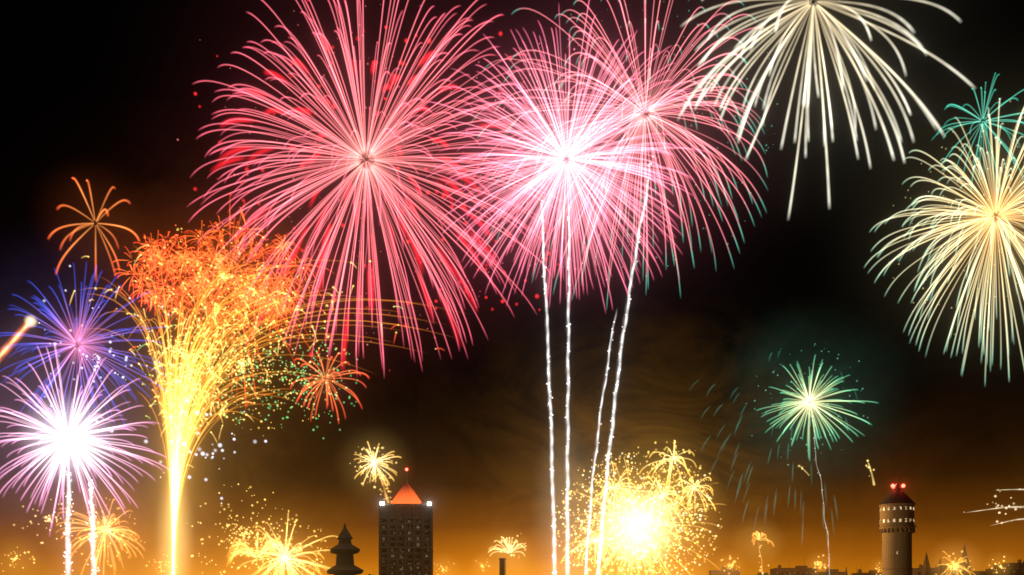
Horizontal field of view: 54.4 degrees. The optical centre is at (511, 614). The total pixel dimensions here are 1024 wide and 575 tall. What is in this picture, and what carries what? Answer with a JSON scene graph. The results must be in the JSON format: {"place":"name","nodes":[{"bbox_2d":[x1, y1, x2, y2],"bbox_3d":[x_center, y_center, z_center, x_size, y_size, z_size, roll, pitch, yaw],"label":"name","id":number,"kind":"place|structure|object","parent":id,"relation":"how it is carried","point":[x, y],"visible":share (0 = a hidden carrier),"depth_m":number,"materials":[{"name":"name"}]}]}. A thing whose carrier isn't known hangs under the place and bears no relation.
{"place":"outdoors","nodes":[
{"label":"outdoors","id":0,"kind":"place"},
{"bbox_2d":[326,523,363,574],"bbox_3d":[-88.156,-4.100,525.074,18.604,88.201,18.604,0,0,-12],"label":"pagoda","id":1,"kind":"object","parent":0,"point":[344,550],"depth_m":520.02,"materials":[{"name":"stone"}]},
{"bbox_2d":[0,0,1023,574],"label":"sky","id":2,"kind":"structure","parent":0,"point":[617,287],"materials":[{"name":"black"}]},
{"bbox_2d":[709,566,740,574],"bbox_3d":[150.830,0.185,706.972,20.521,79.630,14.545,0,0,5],"label":"building","id":3,"kind":"structure","parent":0,"point":[728,571],"depth_m":700.21,"materials":[{"name":"brick"}]},
{"bbox_2d":[770,558,817,574],"bbox_3d":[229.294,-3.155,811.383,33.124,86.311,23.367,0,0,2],"label":"building","id":4,"kind":"structure","parent":0,"point":[800,570],"depth_m":800.19,"materials":[{"name":"brick"}]},
{"bbox_2d":[811,568,844,574],"bbox_3d":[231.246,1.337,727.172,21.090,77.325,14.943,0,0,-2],"label":"building","id":5,"kind":"structure","parent":0,"point":[833,572],"depth_m":720.16,"materials":[{"name":"concrete"}]},
{"bbox_2d":[851,569,881,574],"bbox_3d":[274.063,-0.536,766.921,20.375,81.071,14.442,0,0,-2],"label":"building","id":6,"kind":"structure","parent":0,"point":[872,572],"depth_m":761.76,"materials":[{"name":"brick"}]},
{"bbox_2d":[878,484,916,574],"bbox_3d":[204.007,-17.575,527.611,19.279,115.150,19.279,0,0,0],"label":"water tower","id":7,"kind":"structure","parent":0,"point":[896,527],"depth_m":521.22,"materials":[{"name":"brown brick"}]},
{"bbox_2d":[921,552,932,574],"bbox_3d":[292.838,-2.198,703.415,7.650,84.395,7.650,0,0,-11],"label":"church spire","id":8,"kind":"structure","parent":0,"point":[926,568],"depth_m":701.95,"materials":[{"name":"brick"}]},
{"bbox_2d":[912,564,958,574],"bbox_3d":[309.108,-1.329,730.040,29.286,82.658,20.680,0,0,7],"label":"building","id":9,"kind":"structure","parent":0,"point":[946,570],"depth_m":720.36,"materials":[{"name":"concrete"}]},
{"bbox_2d":[936,559,943,574],"bbox_3d":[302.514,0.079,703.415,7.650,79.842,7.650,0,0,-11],"label":"church spire","id":10,"kind":"structure","parent":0,"point":[940,571],"depth_m":702.37,"materials":[{"name":"brick"}]},
{"bbox_2d":[955,544,973,574],"bbox_3d":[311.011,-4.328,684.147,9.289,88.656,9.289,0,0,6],"label":"church spire","id":11,"kind":"structure","parent":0,"point":[964,568],"depth_m":681.96,"materials":[{"name":"brick"}]},
{"bbox_2d":[971,569,992,574],"bbox_3d":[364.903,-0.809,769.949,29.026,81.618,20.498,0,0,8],"label":"building","id":12,"kind":"structure","parent":0,"point":[988,572],"depth_m":760.79,"materials":[{"name":"brick"}]},
{"bbox_2d":[993,559,1023,574],"bbox_3d":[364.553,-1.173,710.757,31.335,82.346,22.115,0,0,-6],"label":"building","id":13,"kind":"structure","parent":0,"point":[1017,568],"depth_m":701.83,"materials":[{"name":"concrete"}]},
{"label":"ground","id":14,"kind":"structure","parent":0,"visible":0},
{"bbox_2d":[378,466,432,574],"bbox_3d":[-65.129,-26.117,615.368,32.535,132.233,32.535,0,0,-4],"label":"high-rise building","id":15,"kind":"structure","parent":14,"relation":"on","point":[405,546],"depth_m":599.97,"materials":[{"name":"black concrete"}]},
{"bbox_2d":[499,558,505,574],"bbox_3d":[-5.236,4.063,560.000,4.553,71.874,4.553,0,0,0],"label":"chimney stack","id":16,"kind":"object","parent":14,"relation":"on","point":[502,566],"visible":1,"depth_m":558.49,"materials":[{"name":"brick"}]}
]}

